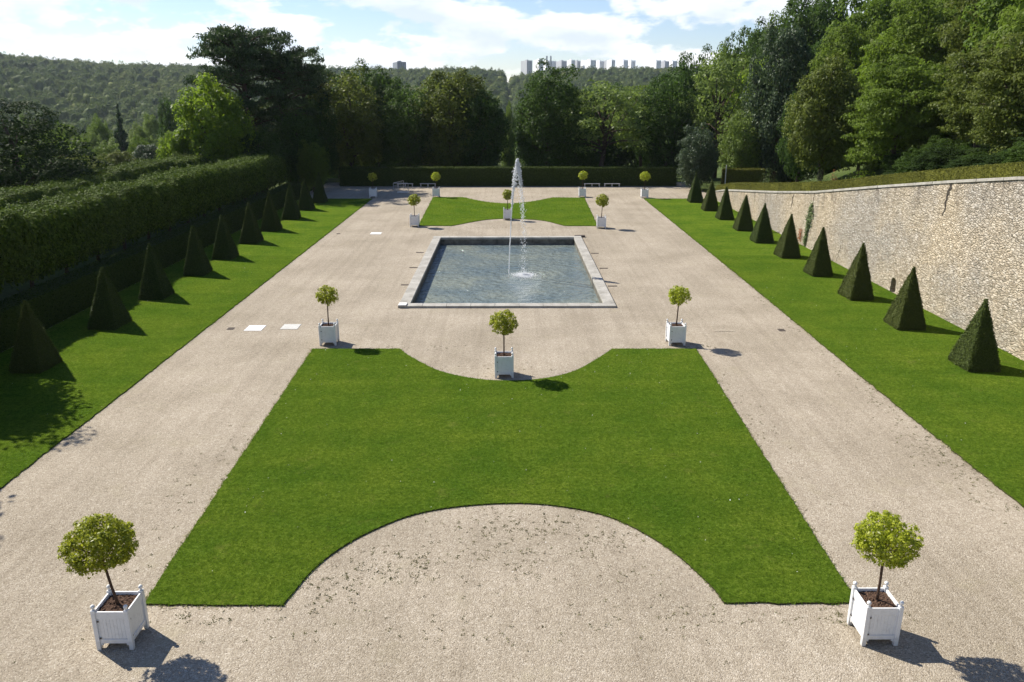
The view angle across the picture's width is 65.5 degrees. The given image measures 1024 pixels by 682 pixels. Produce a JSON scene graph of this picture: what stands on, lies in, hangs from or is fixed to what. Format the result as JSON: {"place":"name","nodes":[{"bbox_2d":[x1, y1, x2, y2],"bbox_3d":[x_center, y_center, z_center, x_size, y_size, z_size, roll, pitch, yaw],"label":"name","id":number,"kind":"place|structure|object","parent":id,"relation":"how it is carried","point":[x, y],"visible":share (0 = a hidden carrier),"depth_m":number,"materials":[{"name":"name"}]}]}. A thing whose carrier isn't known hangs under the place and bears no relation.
{"place":"outdoors","nodes":[
{"label":"outdoors","id":0,"kind":"place"},
{"bbox_2d":[0,199,369,488],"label":"lawn","id":1,"kind":"structure","parent":0,"point":[301,235],"depth_m":40.09,"materials":[{"name":"green plant"}]},
{"bbox_2d":[8,300,62,373],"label":"pyramid yew","id":2,"kind":"object","parent":1,"relation":"on","point":[35,350],"visible":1,"depth_m":35.35,"materials":[{"name":"plant"}]},
{"bbox_2d":[86,266,132,329],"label":"pyramid yew","id":3,"kind":"object","parent":1,"relation":"on","point":[109,311],"visible":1,"depth_m":41.81,"materials":[{"name":"plant"}]},
{"bbox_2d":[0,181,301,352],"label":"hedge","id":4,"kind":"object","parent":1,"relation":"on","point":[56,300],"visible":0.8,"depth_m":49.94,"materials":[{"name":"green plant"}]},
{"bbox_2d":[138,243,174,299],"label":"pyramid yew","id":5,"kind":"object","parent":1,"relation":"on","point":[155,283],"visible":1,"depth_m":47.82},
{"bbox_2d":[183,226,212,275],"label":"pyramid yew","id":6,"kind":"object","parent":1,"relation":"on","point":[197,263],"visible":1,"depth_m":54.05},
{"bbox_2d":[211,214,239,259],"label":"pyramid yew","id":7,"kind":"object","parent":1,"relation":"on","point":[225,247],"visible":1,"depth_m":59.28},
{"bbox_2d":[239,202,263,243],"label":"pyramid yew","id":8,"kind":"object","parent":1,"relation":"on","point":[251,232],"visible":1,"depth_m":65.46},
{"bbox_2d":[260,192,282,231],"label":"pyramid yew","id":9,"kind":"object","parent":1,"relation":"on","point":[271,222],"visible":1,"depth_m":71.28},
{"bbox_2d":[281,183,300,219],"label":"pyramid yew","id":10,"kind":"object","parent":1,"relation":"on","point":[291,211],"visible":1,"depth_m":77.83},
{"bbox_2d":[0,0,871,81],"label":"sky","id":11,"kind":"structure","parent":0,"point":[487,34],"materials":[{"name":"white"}]},
{"bbox_2d":[0,125,1011,302],"bbox_3d":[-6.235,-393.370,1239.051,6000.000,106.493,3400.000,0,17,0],"label":"terrain","id":12,"kind":"structure","parent":0,"point":[7,290],"depth_m":73.94,"materials":[{"name":"plant"}]},
{"bbox_2d":[0,206,43,293],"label":"clipped tree","id":13,"kind":"object","parent":12,"relation":"on","point":[13,250],"visible":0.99,"depth_m":42.57,"materials":[{"name":"green plant"}]},
{"bbox_2d":[0,185,48,205],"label":"clipped tree","id":14,"kind":"object","parent":12,"relation":"on","point":[25,195],"visible":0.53,"depth_m":57.19,"materials":[{"name":"green plant"}]},
{"bbox_2d":[0,202,82,288],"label":"clipped tree","id":15,"kind":"object","parent":12,"relation":"on","point":[49,222],"visible":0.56,"depth_m":46.28,"materials":[{"name":"green plant"}]},
{"bbox_2d":[0,98,114,187],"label":"tree","id":16,"kind":"object","parent":12,"relation":"on","point":[11,177],"visible":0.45,"depth_m":68.68,"materials":[{"name":"green plant"}]},
{"bbox_2d":[12,194,112,274],"bbox_3d":[-28.422,-6.197,50.313,4.954,6.255,4.925,0,17,0],"label":"clipped tree","id":17,"kind":"object","parent":12,"relation":"on","point":[87,213],"visible":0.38,"depth_m":50.04,"materials":[{"name":"green plant"}]},
{"bbox_2d":[37,177,97,192],"bbox_3d":[-36.528,-10.700,65.635,5.004,5.655,4.943,0,17,0],"label":"hedge","id":18,"kind":"object","parent":12,"relation":"on","point":[76,183],"visible":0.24,"depth_m":64.56,"materials":[{"name":"green plant"}]},
{"bbox_2d":[51,183,139,260],"bbox_3d":[-28.311,-7.439,54.134,5.028,6.348,5.089,0,17,0],"label":"clipped tree","id":19,"kind":"object","parent":12,"relation":"on","point":[117,204],"visible":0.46,"depth_m":53.49,"materials":[{"name":"green plant"}]},
{"bbox_2d":[86,113,117,150],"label":"tree","id":20,"kind":"object","parent":12,"relation":"on","point":[102,130],"visible":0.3,"depth_m":231.29,"materials":[{"name":"green plant"}]},
{"bbox_2d":[83,162,141,182],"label":"hedge","id":21,"kind":"object","parent":12,"relation":"on","point":[131,173],"visible":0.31,"depth_m":71.92,"materials":[{"name":"green plant"}]},
{"bbox_2d":[77,178,161,250],"bbox_3d":[-28.445,-8.578,57.896,4.875,6.282,5.016,0,17,0],"label":"clipped tree","id":22,"kind":"object","parent":12,"relation":"on","point":[142,196],"visible":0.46,"depth_m":57.41,"materials":[{"name":"green plant"}]},
{"bbox_2d":[113,103,129,154],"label":"conifer tree","id":23,"kind":"object","parent":12,"relation":"on","point":[121,135],"visible":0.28,"depth_m":202.32,"materials":[{"name":"green plant"}]},
{"bbox_2d":[118,176,182,240],"bbox_3d":[-28.388,-9.670,61.789,5.004,6.014,4.943,0,17,0],"label":"clipped tree","id":24,"kind":"object","parent":12,"relation":"on","point":[169,214],"visible":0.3,"depth_m":61.35,"materials":[{"name":"green plant"}]},
{"bbox_2d":[157,94,178,143],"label":"poplar tree","id":25,"kind":"object","parent":12,"relation":"on","point":[166,122],"visible":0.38,"depth_m":196.14,"materials":[{"name":"green plant"}]},
{"bbox_2d":[136,169,201,230],"bbox_3d":[-28.399,-10.952,65.579,5.004,6.209,4.943,0,17,0],"label":"clipped tree","id":26,"kind":"object","parent":12,"relation":"on","point":[183,185],"visible":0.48,"depth_m":64.68,"materials":[{"name":"green plant"}]},
{"bbox_2d":[155,129,187,158],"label":"tree","id":27,"kind":"object","parent":12,"relation":"on","point":[168,150],"visible":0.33,"depth_m":91.49,"materials":[{"name":"green plant"}]},
{"bbox_2d":[152,166,219,223],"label":"clipped tree","id":28,"kind":"object","parent":12,"relation":"on","point":[204,179],"visible":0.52,"depth_m":68.83,"materials":[{"name":"green plant"}]},
{"bbox_2d":[177,163,233,216],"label":"clipped tree","id":29,"kind":"object","parent":12,"relation":"on","point":[223,176],"visible":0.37,"depth_m":73.28,"materials":[{"name":"green plant"}]},
{"bbox_2d":[171,72,257,163],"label":"tree","id":30,"kind":"object","parent":12,"relation":"on","point":[205,129],"visible":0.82,"depth_m":91.18,"materials":[{"name":"green plant"}]},
{"bbox_2d":[196,162,245,211],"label":"clipped tree","id":31,"kind":"object","parent":12,"relation":"on","point":[236,179],"visible":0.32,"depth_m":76.64,"materials":[{"name":"green plant"}]},
{"bbox_2d":[206,159,258,201],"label":"clipped tree","id":32,"kind":"object","parent":12,"relation":"on","point":[247,168],"visible":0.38,"depth_m":80.47,"materials":[{"name":"green plant"}]},
{"bbox_2d":[183,23,300,130],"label":"pine tree","id":33,"kind":"object","parent":12,"relation":"on","point":[228,42],"visible":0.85,"depth_m":95.88,"materials":[{"name":"green plant"}]},
{"bbox_2d":[226,157,269,198],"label":"hedge","id":34,"kind":"object","parent":12,"relation":"on","point":[263,171],"visible":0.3,"depth_m":84.75,"materials":[{"name":"green plant"}]},
{"bbox_2d":[235,152,278,195],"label":"clipped tree","id":35,"kind":"object","parent":12,"relation":"on","point":[271,169],"visible":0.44,"depth_m":87.86,"materials":[{"name":"green plant"}]},
{"bbox_2d":[238,121,291,193],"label":"tree","id":36,"kind":"object","parent":12,"relation":"on","point":[268,143],"visible":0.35,"depth_m":94.94,"materials":[{"name":"green plant"}]},
{"bbox_2d":[240,42,327,181],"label":"pine tree","id":37,"kind":"object","parent":12,"relation":"on","point":[292,61],"visible":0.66,"depth_m":100.57,"materials":[{"name":"green plant"}]},
{"bbox_2d":[273,105,325,181],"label":"tree","id":38,"kind":"object","parent":12,"relation":"on","point":[291,127],"visible":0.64,"depth_m":99.43,"materials":[{"name":"green plant"}]},
{"bbox_2d":[273,63,333,128],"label":"pine tree","id":39,"kind":"object","parent":12,"relation":"on","point":[308,78],"visible":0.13,"depth_m":109.53,"materials":[{"name":"green plant"}]},
{"bbox_2d":[301,97,342,176],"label":"tree","id":40,"kind":"object","parent":12,"relation":"on","point":[329,132],"visible":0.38,"depth_m":106.89,"materials":[{"name":"green plant"}]},
{"bbox_2d":[308,65,387,174],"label":"tree","id":41,"kind":"object","parent":12,"relation":"on","point":[356,125],"visible":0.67,"depth_m":110.71,"materials":[{"name":"green plant"}]},
{"bbox_2d":[0,51,696,177],"bbox_3d":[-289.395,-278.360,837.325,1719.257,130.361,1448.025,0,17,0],"label":"wood","id":42,"kind":"object","parent":12,"relation":"on","point":[78,93],"visible":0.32,"depth_m":888.38,"materials":[{"name":"plant"}]},
{"bbox_2d":[344,57,408,166],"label":"tree","id":43,"kind":"object","parent":12,"relation":"on","point":[379,83],"visible":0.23,"depth_m":126.05,"materials":[{"name":"green plant"}]},
{"bbox_2d":[376,83,438,166],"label":"tree","id":44,"kind":"object","parent":12,"relation":"on","point":[400,138],"visible":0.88,"depth_m":112.88,"materials":[{"name":"green plant"}]},
{"bbox_2d":[411,66,496,166],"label":"tree","id":45,"kind":"object","parent":12,"relation":"on","point":[447,151],"visible":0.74,"depth_m":113.13,"materials":[{"name":"green plant"}]},
{"bbox_2d":[451,84,511,166],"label":"tree","id":46,"kind":"object","parent":12,"relation":"on","point":[493,114],"visible":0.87,"depth_m":112.91,"materials":[{"name":"green plant"}]},
{"bbox_2d":[501,101,515,166],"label":"tree","id":47,"kind":"object","parent":12,"relation":"on","point":[510,158],"visible":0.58,"depth_m":154.88,"materials":[{"name":"green plant"}]},
{"bbox_2d":[512,58,588,166],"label":"tree","id":48,"kind":"object","parent":12,"relation":"on","point":[544,127],"visible":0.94,"depth_m":111.39,"materials":[{"name":"green plant"}]},
{"bbox_2d":[554,88,606,166],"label":"tree","id":49,"kind":"object","parent":12,"relation":"on","point":[584,161],"visible":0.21,"depth_m":126.37,"materials":[{"name":"green plant"}]},
{"bbox_2d":[554,78,653,165],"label":"tree","id":50,"kind":"object","parent":12,"relation":"on","point":[602,125],"visible":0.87,"depth_m":111.58,"materials":[{"name":"green plant"}]},
{"bbox_2d":[594,81,645,166],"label":"tree","id":51,"kind":"object","parent":12,"relation":"on","point":[620,158],"visible":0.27,"depth_m":145.39,"materials":[{"name":"green plant"}]},
{"bbox_2d":[612,84,675,165],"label":"tree","id":52,"kind":"object","parent":12,"relation":"on","point":[633,114],"visible":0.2,"depth_m":120.47,"materials":[{"name":"green plant"}]},
{"bbox_2d":[631,70,697,176],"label":"tree","id":53,"kind":"object","parent":12,"relation":"on","point":[672,135],"visible":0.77,"depth_m":116.38,"materials":[{"name":"green plant"}]},
{"bbox_2d":[633,63,713,165],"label":"tree","id":54,"kind":"object","parent":12,"relation":"on","point":[679,70],"visible":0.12,"depth_m":132.31,"materials":[{"name":"green plant"}]},
{"bbox_2d":[668,43,715,177],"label":"tree","id":55,"kind":"object","parent":12,"relation":"on","point":[688,62],"visible":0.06,"depth_m":141.42,"materials":[{"name":"green plant"}]},
{"bbox_2d":[675,51,759,177],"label":"tree","id":56,"kind":"object","parent":12,"relation":"on","point":[717,69],"visible":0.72,"depth_m":115.61,"materials":[{"name":"green plant"}]},
{"bbox_2d":[693,43,750,177],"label":"tree","id":57,"kind":"object","parent":12,"relation":"on","point":[728,52],"visible":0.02,"depth_m":142.48,"materials":[{"name":"green plant"}]},
{"bbox_2d":[713,16,767,168],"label":"tree","id":58,"kind":"object","parent":12,"relation":"on","point":[738,50],"visible":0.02,"depth_m":145.96,"materials":[{"name":"light leaf"},{"name":"bark"}]},
{"bbox_2d":[717,106,764,168],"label":"tree","id":59,"kind":"object","parent":12,"relation":"on","point":[736,158],"visible":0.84,"depth_m":104.16,"materials":[{"name":"green plant"}]},
{"bbox_2d":[720,167,765,183],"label":"hedge","id":60,"kind":"object","parent":12,"relation":"on","point":[735,175],"visible":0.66,"depth_m":101.55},
{"bbox_2d":[715,56,786,166],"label":"tree","id":61,"kind":"object","parent":12,"relation":"on","point":[743,76],"visible":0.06,"depth_m":121.53,"materials":[{"name":"green plant"}]},
{"bbox_2d":[739,20,814,181],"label":"tree","id":62,"kind":"object","parent":12,"relation":"on","point":[789,61],"visible":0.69,"depth_m":101.48,"materials":[{"name":"green plant"}]},
{"bbox_2d":[753,0,830,80],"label":"tree","id":63,"kind":"object","parent":12,"relation":"on","point":[811,25],"visible":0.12,"depth_m":129.07,"materials":[{"name":"green plant"}]},
{"bbox_2d":[775,90,813,181],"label":"tree","id":64,"kind":"object","parent":12,"relation":"on","point":[790,158],"visible":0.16,"depth_m":92.65,"materials":[{"name":"green plant"}]},
{"bbox_2d":[783,0,850,44],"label":"tree","id":65,"kind":"object","parent":12,"relation":"on","point":[812,7],"visible":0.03,"depth_m":136.39,"materials":[{"name":"green plant"}]},
{"bbox_2d":[781,52,863,180],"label":"tree","id":66,"kind":"object","parent":12,"relation":"on","point":[817,122],"visible":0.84,"depth_m":77.54,"materials":[{"name":"green plant"}]},
{"bbox_2d":[808,18,886,95],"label":"tree","id":67,"kind":"object","parent":12,"relation":"on","point":[841,40],"visible":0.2,"depth_m":93.17,"materials":[{"name":"green plant"}]},
{"bbox_2d":[834,101,888,176],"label":"tree","id":68,"kind":"object","parent":12,"relation":"on","point":[872,165],"visible":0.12,"depth_m":77.29,"materials":[{"name":"green plant"}]},
{"bbox_2d":[821,0,911,65],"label":"tree","id":69,"kind":"object","parent":12,"relation":"on","point":[870,14],"visible":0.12,"depth_m":101.92,"materials":[{"name":"green plant"}]},
{"bbox_2d":[715,161,1023,190],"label":"hedge","id":70,"kind":"object","parent":12,"relation":"on","point":[1008,169],"visible":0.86,"depth_m":50.56,"materials":[{"name":"plant"}]},
{"bbox_2d":[850,31,921,118],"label":"tree","id":71,"kind":"object","parent":12,"relation":"on","point":[869,58],"visible":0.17,"depth_m":86.67,"materials":[{"name":"green plant"}]},
{"bbox_2d":[840,53,956,171],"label":"tree","id":72,"kind":"object","parent":12,"relation":"on","point":[878,108],"visible":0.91,"depth_m":69.78,"materials":[{"name":"green plant"}]},
{"bbox_2d":[891,148,929,172],"bbox_3d":[33.395,-14.109,64.704,4.433,3.078,4.373,-5,18,-15],"label":"shrub","id":73,"kind":"object","parent":12,"relation":"on","point":[904,167],"visible":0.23,"depth_m":64.70,"materials":[{"name":"green plant"}]},
{"bbox_2d":[862,0,964,140],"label":"tree","id":74,"kind":"object","parent":12,"relation":"on","point":[924,30],"visible":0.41,"depth_m":82.70,"materials":[{"name":"green plant"}]},
{"bbox_2d":[909,143,961,171],"bbox_3d":[33.151,-13.446,60.992,5.118,3.173,5.634,7,19,21],"label":"shrub","id":75,"kind":"object","parent":12,"relation":"on","point":[927,158],"visible":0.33,"depth_m":61.02,"materials":[{"name":"green plant"}]},
{"bbox_2d":[911,80,970,144],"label":"tree","id":76,"kind":"object","parent":12,"relation":"on","point":[953,135],"visible":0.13,"depth_m":69.05,"materials":[{"name":"green plant"}]},
{"bbox_2d":[935,0,993,86],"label":"tree","id":77,"kind":"object","parent":12,"relation":"on","point":[955,33],"visible":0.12,"depth_m":74.83,"materials":[{"name":"green plant"}]},
{"bbox_2d":[928,39,1012,147],"bbox_3d":[37.825,-19.080,63.203,8.266,9.455,8.715,15,23,39],"label":"tree","id":78,"kind":"object","parent":12,"relation":"on","point":[954,115],"visible":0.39,"depth_m":62.58,"materials":[{"name":"green plant"}]},
{"bbox_2d":[958,0,1020,62],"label":"tree","id":79,"kind":"object","parent":12,"relation":"on","point":[993,8],"visible":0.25,"depth_m":67.08,"materials":[{"name":"green plant"}]},
{"bbox_2d":[959,32,1023,154],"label":"tree","id":80,"kind":"object","parent":12,"relation":"on","point":[1005,103],"visible":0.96,"depth_m":53.23,"materials":[{"name":"green plant"}]},
{"bbox_2d":[980,0,1023,93],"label":"tree","id":81,"kind":"object","parent":12,"relation":"on","point":[1012,20],"visible":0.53,"depth_m":56.96,"materials":[{"name":"green plant"}]},
{"bbox_2d":[996,141,1023,164],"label":"shrub","id":82,"kind":"object","parent":12,"relation":"on","point":[1011,154],"visible":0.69,"depth_m":48.96,"materials":[{"name":"green plant"}]},
{"bbox_2d":[419,197,595,225],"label":"lawn","id":83,"kind":"structure","parent":0,"point":[548,216],"depth_m":83.31,"materials":[{"name":"green plant"}]},
{"bbox_2d":[0,197,1023,606],"bbox_3d":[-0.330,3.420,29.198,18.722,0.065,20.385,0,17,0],"label":"lawn","id":84,"kind":"structure","parent":0,"point":[227,595],"depth_m":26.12,"materials":[{"name":"green plant"}]},
{"bbox_2d":[0,182,1023,681],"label":"gravel court","id":85,"kind":"object","parent":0,"point":[186,412],"visible":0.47,"depth_m":23.02,"materials":[{"name":"gravel"}]},
{"bbox_2d":[57,513,149,649],"bbox_3d":[-9.080,5.330,17.841,1.575,3.165,1.574,0,17,0],"label":"potted tree","id":86,"kind":"object","parent":85,"relation":"on","point":[119,616],"visible":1,"depth_m":17.67,"materials":[{"name":"green plant"}]},
{"bbox_2d":[295,139,330,191],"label":"tree","id":87,"kind":"object","parent":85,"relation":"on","point":[307,172],"visible":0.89,"depth_m":98.10,"materials":[{"name":"green plant"}]},
{"bbox_2d":[315,285,339,345],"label":"potted tree","id":88,"kind":"object","parent":85,"relation":"on","point":[328,332],"visible":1,"depth_m":39.21,"materials":[{"name":"green plant"}]},
{"bbox_2d":[489,309,518,377],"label":"potted tree","id":89,"kind":"object","parent":85,"relation":"on","point":[504,362],"visible":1,"depth_m":34.72,"materials":[{"name":"green plant"}]},
{"bbox_2d":[398,236,615,307],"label":"pool","id":90,"kind":"structure","parent":85,"relation":"on","point":[603,295],"depth_m":55.41,"materials":[{"name":"stone"}]},
{"bbox_2d":[415,244,599,302],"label":"water","id":91,"kind":"structure","parent":90,"relation":"in","point":[465,273],"depth_m":56.45,"materials":[{"name":"liquid"}]},
{"bbox_2d":[504,158,541,280],"bbox_3d":[0.967,-8.175,55.745,3.262,9.094,3.502,0,17,0],"label":"fountain jet","id":92,"kind":"object","parent":90,"relation":"in","point":[525,274],"visible":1,"depth_m":55.33,"materials":[{"name":"white liquid"}]},
{"bbox_2d":[338,166,676,185],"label":"hedge","id":93,"kind":"object","parent":85,"relation":"on","point":[502,176],"visible":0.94,"depth_m":105.66,"materials":[{"name":"green plant"}]},
{"bbox_2d":[14,195,1018,664],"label":"weeds","id":94,"kind":"object","parent":85,"relation":"on","point":[528,547],"visible":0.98,"depth_m":21.46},
{"bbox_2d":[665,285,691,345],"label":"potted tree","id":95,"kind":"object","parent":85,"relation":"on","point":[676,332],"visible":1,"depth_m":39.20,"materials":[{"name":"white paint"}]},
{"bbox_2d":[675,122,719,186],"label":"tree","id":96,"kind":"object","parent":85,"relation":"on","point":[696,158],"visible":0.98,"depth_m":100.19,"materials":[{"name":"green plant"}]},
{"bbox_2d":[715,177,1023,360],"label":"stone wall","id":97,"kind":"structure","parent":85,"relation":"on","point":[964,254],"depth_m":44.61,"materials":[{"name":"stone"}]},
{"bbox_2d":[846,510,923,645],"bbox_3d":[8.344,5.328,17.976,1.493,3.088,1.477,0,17,0],"label":"potted tree","id":98,"kind":"object","parent":85,"relation":"on","point":[875,612],"visible":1,"depth_m":17.81,"materials":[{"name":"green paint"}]},
{"bbox_2d":[145,254,1018,609],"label":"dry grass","id":99,"kind":"structure","parent":0,"point":[611,348],"depth_m":27.59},
{"bbox_2d":[645,199,1023,507],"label":"lawn","id":100,"kind":"structure","parent":0,"point":[717,237],"depth_m":38.25,"materials":[{"name":"green plant"}]},
{"bbox_2d":[701,180,718,210],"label":"pyramid yew","id":101,"kind":"object","parent":100,"relation":"on","point":[710,202],"visible":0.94,"depth_m":83.48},
{"bbox_2d":[715,187,733,219],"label":"pyramid yew","id":102,"kind":"object","parent":100,"relation":"on","point":[724,211],"visible":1,"depth_m":77.73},
{"bbox_2d":[732,195,752,230],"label":"pyramid yew","id":103,"kind":"object","parent":100,"relation":"on","point":[743,221],"visible":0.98,"depth_m":71.48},
{"bbox_2d":[749,203,773,242],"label":"pyramid yew","id":104,"kind":"object","parent":100,"relation":"on","point":[762,231],"visible":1,"depth_m":65.77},
{"bbox_2d":[773,214,800,258],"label":"pyramid yew","id":105,"kind":"object","parent":100,"relation":"on","point":[787,246],"visible":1,"depth_m":59.79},
{"bbox_2d":[803,227,832,276],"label":"pyramid yew","id":106,"kind":"object","parent":100,"relation":"on","point":[818,263],"visible":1,"depth_m":53.86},
{"bbox_2d":[837,243,873,300],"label":"pyramid yew","id":107,"kind":"object","parent":100,"relation":"on","point":[856,285],"visible":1,"depth_m":47.72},
{"bbox_2d":[883,266,925,330],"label":"pyramid yew","id":108,"kind":"object","parent":100,"relation":"on","point":[905,311],"visible":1,"depth_m":41.74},
{"bbox_2d":[948,299,1001,372],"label":"pyramid yew","id":109,"kind":"object","parent":100,"relation":"on","point":[975,347],"visible":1,"depth_m":35.53,"materials":[{"name":"plant"}]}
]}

